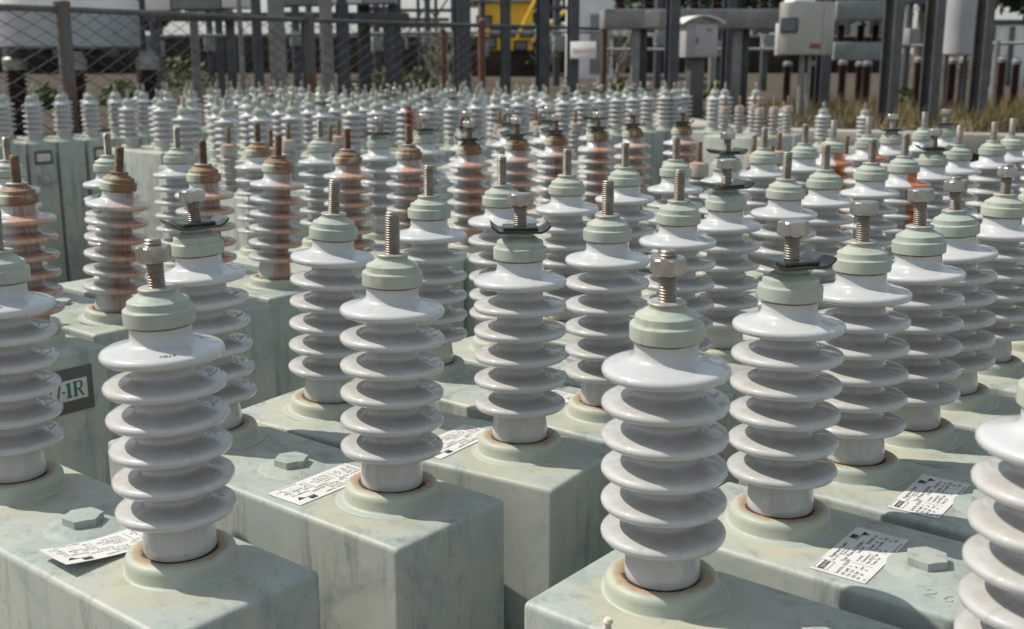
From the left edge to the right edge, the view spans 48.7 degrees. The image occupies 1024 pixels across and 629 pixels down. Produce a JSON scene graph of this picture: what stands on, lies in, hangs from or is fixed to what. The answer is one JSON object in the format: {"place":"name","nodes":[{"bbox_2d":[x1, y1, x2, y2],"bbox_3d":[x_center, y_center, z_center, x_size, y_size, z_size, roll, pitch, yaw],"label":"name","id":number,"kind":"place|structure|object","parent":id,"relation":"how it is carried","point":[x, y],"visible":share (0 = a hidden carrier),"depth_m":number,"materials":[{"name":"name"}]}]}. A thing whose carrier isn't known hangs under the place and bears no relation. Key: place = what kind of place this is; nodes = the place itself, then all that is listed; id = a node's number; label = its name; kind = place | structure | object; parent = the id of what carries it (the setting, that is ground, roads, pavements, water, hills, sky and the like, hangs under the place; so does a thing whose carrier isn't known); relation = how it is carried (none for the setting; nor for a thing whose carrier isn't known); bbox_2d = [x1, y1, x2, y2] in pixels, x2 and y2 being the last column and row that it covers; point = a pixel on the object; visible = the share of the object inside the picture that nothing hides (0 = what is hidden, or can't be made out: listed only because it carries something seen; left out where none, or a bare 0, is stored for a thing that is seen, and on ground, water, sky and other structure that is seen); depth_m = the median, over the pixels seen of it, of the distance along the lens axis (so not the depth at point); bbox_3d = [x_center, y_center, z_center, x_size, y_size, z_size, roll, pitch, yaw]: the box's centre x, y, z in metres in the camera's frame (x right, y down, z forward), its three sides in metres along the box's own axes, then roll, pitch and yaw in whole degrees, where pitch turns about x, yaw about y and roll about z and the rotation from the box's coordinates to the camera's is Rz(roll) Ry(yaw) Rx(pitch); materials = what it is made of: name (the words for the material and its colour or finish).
{"place":"outdoors","nodes":[
{"label":"outdoors","id":0,"kind":"place"},
{"bbox_2d":[0,54,1023,181],"bbox_3d":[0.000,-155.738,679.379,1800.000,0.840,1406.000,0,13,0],"label":"yard terrace","id":1,"kind":"structure","parent":0,"point":[774,84],"depth_m":23.91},
{"bbox_2d":[2,57,29,134],"bbox_3d":[-4.099,-1.835,9.377,0.196,0.678,0.196,0,13,0],"label":"post insulator","id":2,"kind":"object","parent":1,"relation":"on","point":[13,90],"visible":0.52,"depth_m":9.31,"materials":[{"name":"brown ceramic"}]},
{"bbox_2d":[0,0,144,56],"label":"air core reactor","id":3,"kind":"object","parent":2,"relation":"on","point":[33,31],"visible":0.56,"depth_m":9.15,"materials":[{"name":"grey paint"}]},
{"bbox_2d":[135,51,160,127],"bbox_3d":[-3.052,-1.869,9.524,0.196,0.678,0.196,0,13,0],"label":"post insulator","id":4,"kind":"object","parent":1,"relation":"on","point":[146,60],"visible":0.38,"depth_m":9.42,"materials":[{"name":"ceramic"}]},
{"bbox_2d":[162,54,216,93],"bbox_3d":[-5.746,-4.156,19.564,1.257,0.702,1.254,0,13,0],"label":"shrub","id":5,"kind":"object","parent":1,"relation":"on","point":[189,76],"visible":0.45,"depth_m":19.50,"materials":[{"name":"green plant"}]},
{"bbox_2d":[189,11,202,101],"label":"steel column","id":6,"kind":"structure","parent":1,"relation":"on","point":[196,59],"depth_m":15.56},
{"bbox_2d":[250,0,264,91],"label":"steel column","id":7,"kind":"structure","parent":1,"relation":"on","point":[256,25],"depth_m":10.96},
{"bbox_2d":[144,12,409,92],"bbox_3d":[-3.009,-3.233,14.366,3.400,1.157,0.430,0,13,0],"label":"steel rack","id":8,"kind":"object","parent":1,"relation":"on","point":[389,16],"visible":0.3,"depth_m":14.25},
{"bbox_2d":[267,0,287,88],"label":"steel column","id":9,"kind":"structure","parent":1,"relation":"on","point":[275,7],"depth_m":11.52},
{"bbox_2d":[0,0,606,136],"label":"chain link fence","id":10,"kind":"object","parent":1,"relation":"on","point":[61,10],"visible":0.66,"depth_m":8.87,"materials":[{"name":"grey metal"}]},
{"bbox_2d":[318,0,334,97],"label":"steel column","id":11,"kind":"structure","parent":1,"relation":"on","point":[325,8],"depth_m":13.09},
{"bbox_2d":[335,0,350,97],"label":"steel column","id":12,"kind":"structure","parent":1,"relation":"on","point":[342,8],"depth_m":14.06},
{"bbox_2d":[357,4,370,94],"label":"steel column","id":13,"kind":"structure","parent":1,"relation":"on","point":[362,53],"depth_m":14.57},
{"bbox_2d":[369,0,453,83],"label":"lattice gantry","id":14,"kind":"object","parent":1,"relation":"on","point":[435,10],"visible":0.31,"depth_m":25.16,"materials":[{"name":"grey metal"}]},
{"bbox_2d":[0,35,881,72],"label":"boundary wall","id":15,"kind":"structure","parent":1,"relation":"on","point":[775,64],"depth_m":38.87,"materials":[{"name":"concrete"}]},
{"bbox_2d":[453,0,470,94],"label":"steel column","id":16,"kind":"structure","parent":1,"relation":"on","point":[461,11],"depth_m":12.21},
{"bbox_2d":[500,0,510,95],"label":"steel column","id":17,"kind":"structure","parent":1,"relation":"on","point":[505,46],"depth_m":13.59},
{"bbox_2d":[7,30,1023,103],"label":"pipe fence","id":18,"kind":"object","parent":1,"relation":"on","point":[994,69],"visible":0.22,"depth_m":16.27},
{"bbox_2d":[17,107,1023,153],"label":"terrace kerb","id":19,"kind":"structure","parent":1,"relation":"on","point":[973,142],"depth_m":9.02,"materials":[{"name":"concrete"}]},
{"bbox_2d":[536,0,549,95],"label":"steel column","id":20,"kind":"structure","parent":1,"relation":"on","point":[542,42],"depth_m":12.61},
{"bbox_2d":[550,0,566,85],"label":"service post","id":21,"kind":"object","parent":1,"relation":"on","point":[556,7],"visible":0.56,"depth_m":23.20,"materials":[{"name":"grey metal"}]},
{"bbox_2d":[566,0,579,116],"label":"steel column","id":22,"kind":"structure","parent":1,"relation":"on","point":[572,65],"depth_m":11.85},
{"bbox_2d":[565,0,613,79],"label":"white shed","id":23,"kind":"structure","parent":1,"relation":"on","point":[590,69],"depth_m":29.13,"materials":[{"name":"paint"}]},
{"bbox_2d":[648,0,664,88],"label":"service post","id":24,"kind":"object","parent":1,"relation":"on","point":[658,38],"visible":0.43,"depth_m":21.38,"materials":[{"name":"grey metal"}]},
{"bbox_2d":[664,0,680,90],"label":"steel column","id":25,"kind":"structure","parent":1,"relation":"on","point":[672,41],"depth_m":10.86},
{"bbox_2d":[599,9,779,112],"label":"steel platform","id":26,"kind":"structure","parent":1,"relation":"on","point":[640,23],"depth_m":12.51,"materials":[{"name":"beige paint"}]},
{"bbox_2d":[679,15,725,118],"bbox_3d":[1.846,-2.464,11.326,0.439,1.026,0.360,-3,13,-14],"label":"control cabinet","id":27,"kind":"object","parent":1,"relation":"on","point":[698,40],"visible":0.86,"depth_m":11.19,"materials":[{"name":"metal"}]},
{"bbox_2d":[720,0,737,104],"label":"steel column","id":28,"kind":"structure","parent":1,"relation":"on","point":[726,55],"depth_m":14.59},
{"bbox_2d":[754,1,775,90],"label":"service post","id":29,"kind":"object","parent":1,"relation":"on","point":[767,39],"visible":0.56,"depth_m":20.42,"materials":[{"name":"grey metal"}]},
{"bbox_2d":[774,0,835,123],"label":"control cabinet","id":30,"kind":"object","parent":1,"relation":"on","point":[804,28],"visible":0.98,"depth_m":10.65,"materials":[{"name":"metal"}]},
{"bbox_2d":[813,0,834,109],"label":"steel column","id":31,"kind":"structure","parent":1,"relation":"on","point":[822,76],"depth_m":12.21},
{"bbox_2d":[832,1,883,59],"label":"isolator rack","id":32,"kind":"object","parent":1,"relation":"on","point":[859,49],"visible":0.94,"depth_m":14.94,"materials":[{"name":"grey metal"}]},
{"bbox_2d":[874,0,905,129],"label":"steel column","id":33,"kind":"structure","parent":1,"relation":"on","point":[891,52],"depth_m":9.83,"materials":[{"name":"metal"}]},
{"bbox_2d":[900,0,925,89],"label":"service post","id":34,"kind":"object","parent":1,"relation":"on","point":[911,35],"visible":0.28,"depth_m":20.29,"materials":[{"name":"grey metal"}]},
{"bbox_2d":[912,0,946,128],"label":"steel column","id":35,"kind":"structure","parent":1,"relation":"on","point":[932,49],"depth_m":10.22,"materials":[{"name":"metal"}]},
{"bbox_2d":[941,0,976,112],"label":"white tank","id":36,"kind":"object","parent":1,"relation":"on","point":[959,27],"visible":0.78,"depth_m":12.29,"materials":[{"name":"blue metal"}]},
{"bbox_2d":[963,0,995,123],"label":"steel column","id":37,"kind":"structure","parent":1,"relation":"on","point":[981,52],"depth_m":10.80,"materials":[{"name":"metal"}]},
{"bbox_2d":[470,0,565,75],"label":"machine house","id":38,"kind":"structure","parent":0,"point":[522,53],"depth_m":33.02,"materials":[{"name":"yellow paint"}]},
{"bbox_2d":[97,89,1023,132],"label":"dry grass","id":39,"kind":"structure","parent":0,"point":[907,119],"depth_m":10.84,"materials":[{"name":"plant"}]},
{"bbox_2d":[145,0,1022,53],"label":"sky","id":40,"kind":"structure","parent":0,"point":[405,4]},
{"bbox_2d":[988,20,1023,85],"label":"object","id":41,"kind":"structure","parent":0,"point":[1008,30],"depth_m":23.24,"materials":[{"name":"paint"}]},
{"label":"ground","id":42,"kind":"structure","parent":0,"visible":0},
{"bbox_2d":[0,95,28,184],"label":"power capacitor","id":43,"kind":"object","parent":42,"relation":"on","point":[18,149],"visible":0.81,"depth_m":6.76,"materials":[{"name":"ceramic"}]},
{"bbox_2d":[1,86,67,283],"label":"power capacitor","id":44,"kind":"object","parent":42,"relation":"on","point":[41,162],"visible":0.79,"depth_m":6.94,"materials":[{"name":"paint"}]},
{"bbox_2d":[17,86,93,281],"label":"power capacitor","id":45,"kind":"object","parent":42,"relation":"on","point":[71,166],"visible":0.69,"depth_m":7.10,"materials":[{"name":"paint"}]},
{"bbox_2d":[0,155,112,484],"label":"power capacitor","id":46,"kind":"object","parent":42,"relation":"on","point":[80,370],"visible":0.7,"depth_m":1.94,"materials":[{"name":"paint"}]},
{"bbox_2d":[0,137,149,439],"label":"power capacitor","id":47,"kind":"object","parent":42,"relation":"on","point":[114,288],"visible":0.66,"depth_m":2.11,"materials":[{"name":"ceramic"}]},
{"bbox_2d":[46,85,112,262],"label":"power capacitor","id":48,"kind":"object","parent":42,"relation":"on","point":[93,144],"visible":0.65,"depth_m":7.18,"materials":[{"name":"ceramic"}]},
{"bbox_2d":[74,84,137,147],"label":"power capacitor","id":49,"kind":"object","parent":42,"relation":"on","point":[115,102],"visible":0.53,"depth_m":7.34,"materials":[{"name":"ceramic"}]},
{"bbox_2d":[100,84,153,145],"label":"power capacitor","id":50,"kind":"object","parent":42,"relation":"on","point":[144,101],"visible":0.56,"depth_m":7.48,"materials":[{"name":"ceramic"}]},
{"bbox_2d":[112,90,173,265],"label":"power capacitor","id":51,"kind":"object","parent":42,"relation":"on","point":[142,164],"visible":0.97,"depth_m":6.31,"materials":[{"name":"paint"}]},
{"bbox_2d":[0,209,320,628],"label":"power capacitor","id":52,"kind":"object","parent":42,"relation":"on","point":[142,542],"visible":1,"depth_m":1.09,"materials":[{"name":"ceramic"}]},
{"bbox_2d":[58,133,276,408],"bbox_3d":[-0.749,0.260,2.467,0.535,1.283,0.176,10,17,38],"label":"power capacitor","id":53,"kind":"object","parent":42,"relation":"on","point":[206,177],"visible":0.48,"depth_m":2.29,"materials":[{"name":"paint"}]},
{"bbox_2d":[141,89,209,161],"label":"power capacitor","id":54,"kind":"object","parent":42,"relation":"on","point":[191,103],"visible":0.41,"depth_m":6.40,"materials":[{"name":"ceramic"}]},
{"bbox_2d":[158,96,246,237],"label":"power capacitor","id":55,"kind":"object","parent":42,"relation":"on","point":[184,118],"visible":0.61,"depth_m":5.40,"materials":[{"name":"ceramic"}]},
{"bbox_2d":[142,127,310,396],"bbox_3d":[-0.656,0.219,2.645,0.535,1.283,0.176,10,17,38],"label":"power capacitor","id":56,"kind":"object","parent":42,"relation":"on","point":[272,285],"visible":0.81,"depth_m":2.42,"materials":[{"name":"ceramic"}]},
{"bbox_2d":[206,95,273,165],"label":"power capacitor","id":57,"kind":"object","parent":42,"relation":"on","point":[260,116],"visible":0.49,"depth_m":5.53,"materials":[{"name":"ceramic"}]},
{"bbox_2d":[219,127,308,251],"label":"power capacitor","id":58,"kind":"object","parent":42,"relation":"on","point":[228,150],"visible":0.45,"depth_m":3.77,"materials":[{"name":"ceramic"}]},
{"bbox_2d":[236,94,309,182],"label":"power capacitor","id":59,"kind":"object","parent":42,"relation":"on","point":[292,117],"visible":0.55,"depth_m":5.53,"materials":[{"name":"ceramic"}]},
{"bbox_2d":[225,123,374,294],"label":"power capacitor","id":60,"kind":"object","parent":42,"relation":"on","point":[349,173],"visible":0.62,"depth_m":2.62,"materials":[{"name":"ceramic"}]},
{"bbox_2d":[270,93,334,158],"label":"power capacitor","id":61,"kind":"object","parent":42,"relation":"on","point":[322,110],"visible":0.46,"depth_m":5.68,"materials":[{"name":"ceramic"}]},
{"bbox_2d":[108,188,503,628],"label":"power capacitor","id":62,"kind":"object","parent":42,"relation":"on","point":[372,523],"visible":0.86,"depth_m":1.25,"materials":[{"name":"paint"}]},
{"bbox_2d":[282,123,365,224],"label":"power capacitor","id":63,"kind":"object","parent":42,"relation":"on","point":[289,146],"visible":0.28,"depth_m":4.00,"materials":[{"name":"ceramic"}]},
{"bbox_2d":[300,92,367,166],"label":"power capacitor","id":64,"kind":"object","parent":42,"relation":"on","point":[353,115],"visible":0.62,"depth_m":5.83,"materials":[{"name":"ceramic"}]},
{"bbox_2d":[329,91,396,165],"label":"power capacitor","id":65,"kind":"object","parent":42,"relation":"on","point":[335,105],"visible":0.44,"depth_m":6.08,"materials":[{"name":"ceramic"}]},
{"bbox_2d":[289,120,463,327],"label":"power capacitor","id":66,"kind":"object","parent":42,"relation":"on","point":[408,170],"visible":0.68,"depth_m":2.80,"materials":[{"name":"ceramic"}]},
{"bbox_2d":[358,90,416,153],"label":"power capacitor","id":67,"kind":"object","parent":42,"relation":"on","point":[406,112],"visible":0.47,"depth_m":6.13,"materials":[{"name":"ceramic"}]},
{"bbox_2d":[379,89,452,163],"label":"power capacitor","id":68,"kind":"object","parent":42,"relation":"on","point":[428,105],"visible":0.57,"depth_m":6.32,"materials":[{"name":"ceramic"}]},
{"bbox_2d":[361,117,491,337],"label":"power capacitor","id":69,"kind":"object","parent":42,"relation":"on","point":[469,176],"visible":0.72,"depth_m":2.87,"materials":[{"name":"ceramic"}]},
{"bbox_2d":[241,179,614,628],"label":"power capacitor","id":70,"kind":"object","parent":42,"relation":"on","point":[531,470],"visible":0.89,"depth_m":1.40,"materials":[{"name":"ceramic"}]},
{"bbox_2d":[398,89,463,155],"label":"power capacitor","id":71,"kind":"object","parent":42,"relation":"on","point":[453,114],"visible":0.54,"depth_m":6.41,"materials":[{"name":"ceramic"}]},
{"bbox_2d":[432,88,494,159],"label":"power capacitor","id":72,"kind":"object","parent":42,"relation":"on","point":[476,107],"visible":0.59,"depth_m":6.57,"materials":[{"name":"ceramic"}]},
{"bbox_2d":[412,114,550,269],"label":"power capacitor","id":73,"kind":"object","parent":42,"relation":"on","point":[517,156],"visible":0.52,"depth_m":3.01,"materials":[{"name":"ceramic"}]},
{"bbox_2d":[353,165,649,444],"bbox_3d":[-0.004,0.422,1.766,0.535,1.283,0.176,10,17,38],"label":"power capacitor","id":74,"kind":"object","parent":42,"relation":"on","point":[606,304],"visible":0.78,"depth_m":1.56,"materials":[{"name":"ceramic"}]},
{"bbox_2d":[448,111,583,269],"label":"power capacitor","id":75,"kind":"object","parent":42,"relation":"on","point":[555,142],"visible":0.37,"depth_m":3.15,"materials":[{"name":"ceramic"}]},
{"bbox_2d":[521,85,583,154],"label":"power capacitor","id":76,"kind":"object","parent":42,"relation":"on","point":[564,103],"visible":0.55,"depth_m":7.16,"materials":[{"name":"ceramic"}]},
{"bbox_2d":[491,109,616,223],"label":"power capacitor","id":77,"kind":"object","parent":42,"relation":"on","point":[597,149],"visible":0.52,"depth_m":3.29,"materials":[{"name":"ceramic"}]},
{"bbox_2d":[528,108,584,196],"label":"power capacitor","id":78,"kind":"object","parent":42,"relation":"on","point":[575,130],"visible":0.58,"depth_m":4.98,"materials":[{"name":"ceramic"}]},
{"bbox_2d":[553,84,620,169],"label":"power capacitor","id":79,"kind":"object","parent":42,"relation":"on","point":[601,100],"visible":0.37,"depth_m":7.44,"materials":[{"name":"ceramic"}]},
{"bbox_2d":[527,107,656,273],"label":"power capacitor","id":80,"kind":"object","parent":42,"relation":"on","point":[632,134],"visible":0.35,"depth_m":3.43,"materials":[{"name":"ceramic"}]},
{"bbox_2d":[570,83,625,162],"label":"power capacitor","id":81,"kind":"object","parent":42,"relation":"on","point":[617,105],"visible":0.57,"depth_m":7.60,"materials":[{"name":"ceramic"}]},
{"bbox_2d":[452,156,745,486],"bbox_3d":[0.110,0.388,1.915,0.535,1.283,0.176,10,17,38],"label":"power capacitor","id":82,"kind":"object","parent":42,"relation":"on","point":[678,218],"visible":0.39,"depth_m":1.71,"materials":[{"name":"ceramic"}]},
{"bbox_2d":[588,83,651,205],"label":"power capacitor","id":83,"kind":"object","parent":42,"relation":"on","point":[633,99],"visible":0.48,"depth_m":7.77,"materials":[{"name":"ceramic"}]},
{"bbox_2d":[605,82,665,199],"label":"power capacitor","id":84,"kind":"object","parent":42,"relation":"on","point":[657,147],"visible":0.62,"depth_m":7.90,"materials":[{"name":"ceramic"}]},
{"bbox_2d":[578,105,697,214],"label":"power capacitor","id":85,"kind":"object","parent":42,"relation":"on","point":[682,130],"visible":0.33,"depth_m":3.54,"materials":[{"name":"ceramic"}]},
{"bbox_2d":[622,82,672,160],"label":"power capacitor","id":86,"kind":"object","parent":42,"relation":"on","point":[665,102],"visible":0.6,"depth_m":8.03,"materials":[{"name":"ceramic"}]},
{"bbox_2d":[535,149,760,378],"bbox_3d":[0.220,0.352,2.067,0.535,1.284,0.176,10,17,38],"label":"power capacitor","id":87,"kind":"object","parent":42,"relation":"on","point":[725,224],"visible":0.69,"depth_m":1.86,"materials":[{"name":"ceramic"}]},
{"bbox_2d":[669,82,730,199],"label":"power capacitor","id":88,"kind":"object","parent":42,"relation":"on","point":[713,117],"visible":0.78,"depth_m":7.88,"materials":[{"name":"ceramic"}]},
{"bbox_2d":[595,142,817,340],"bbox_3d":[0.343,0.320,2.210,0.535,1.283,0.176,10,17,38],"label":"power capacitor","id":89,"kind":"object","parent":42,"relation":"on","point":[785,194],"visible":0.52,"depth_m":1.99,"materials":[{"name":"ceramic"}]},
{"bbox_2d":[657,142,779,254],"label":"power capacitor","id":90,"kind":"object","parent":42,"relation":"on","point":[699,168],"visible":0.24,"depth_m":3.17,"materials":[{"name":"ceramic"}]},
{"bbox_2d":[703,97,776,201],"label":"power capacitor","id":91,"kind":"object","parent":42,"relation":"on","point":[714,141],"visible":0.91,"depth_m":6.46,"materials":[{"name":"ceramic"}]},
{"bbox_2d":[641,137,853,311],"bbox_3d":[0.459,0.285,2.357,0.535,1.283,0.176,10,17,38],"label":"power capacitor","id":92,"kind":"object","parent":42,"relation":"on","point":[824,200],"visible":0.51,"depth_m":2.13,"materials":[{"name":"ceramic"}]},
{"bbox_2d":[733,96,792,151],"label":"power capacitor","id":93,"kind":"object","parent":42,"relation":"on","point":[773,127],"visible":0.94,"depth_m":6.51,"materials":[{"name":"ceramic"}]},
{"bbox_2d":[743,95,801,147],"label":"power capacitor","id":94,"kind":"object","parent":42,"relation":"on","point":[787,118],"visible":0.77,"depth_m":6.64,"materials":[{"name":"ceramic"}]},
{"bbox_2d":[525,248,1023,628],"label":"power capacitor","id":95,"kind":"object","parent":42,"relation":"on","point":[665,403],"visible":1,"depth_m":1.00,"materials":[{"name":"ceramic"}]},
{"bbox_2d":[696,132,899,309],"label":"power capacitor","id":96,"kind":"object","parent":42,"relation":"on","point":[870,176],"visible":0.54,"depth_m":2.27,"materials":[{"name":"ceramic"}]},
{"bbox_2d":[739,128,930,284],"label":"power capacitor","id":97,"kind":"object","parent":42,"relation":"on","point":[903,170],"visible":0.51,"depth_m":2.42,"materials":[{"name":"ceramic"}]},
{"bbox_2d":[700,219,971,628],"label":"power capacitor","id":98,"kind":"object","parent":42,"relation":"on","point":[787,531],"visible":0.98,"depth_m":1.16,"materials":[{"name":"ceramic"}]},
{"bbox_2d":[739,200,984,542],"bbox_3d":[0.536,0.520,1.339,0.535,1.284,0.176,10,17,38],"label":"power capacitor","id":99,"kind":"object","parent":42,"relation":"on","point":[875,479],"visible":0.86,"depth_m":1.31,"materials":[{"name":"ceramic"}]},
{"bbox_2d":[779,124,955,243],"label":"power capacitor","id":100,"kind":"object","parent":42,"relation":"on","point":[932,160],"visible":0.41,"depth_m":2.56,"materials":[{"name":"ceramic"}]},
{"bbox_2d":[816,120,980,263],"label":"power capacitor","id":101,"kind":"object","parent":42,"relation":"on","point":[959,155],"visible":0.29,"depth_m":2.71,"materials":[{"name":"ceramic"}]},
{"bbox_2d":[844,117,1015,244],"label":"power capacitor","id":102,"kind":"object","parent":42,"relation":"on","point":[992,151],"visible":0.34,"depth_m":2.84,"materials":[{"name":"ceramic"}]},
{"bbox_2d":[842,114,1023,234],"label":"power capacitor","id":103,"kind":"object","parent":42,"relation":"on","point":[890,139],"visible":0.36,"depth_m":3.00,"materials":[{"name":"ceramic"}]},
{"bbox_2d":[884,188,992,475],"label":"power capacitor","id":104,"kind":"object","parent":42,"relation":"on","point":[929,436],"visible":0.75,"depth_m":1.43,"materials":[{"name":"ceramic"}]},
{"bbox_2d":[930,176,1020,431],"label":"power capacitor","id":105,"kind":"object","parent":42,"relation":"on","point":[975,405],"visible":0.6,"depth_m":1.58,"materials":[{"name":"ceramic"}]},
{"bbox_2d":[975,164,1023,397],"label":"power capacitor","id":106,"kind":"object","parent":42,"relation":"on","point":[1001,226],"visible":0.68,"depth_m":1.75,"materials":[{"name":"ceramic"}]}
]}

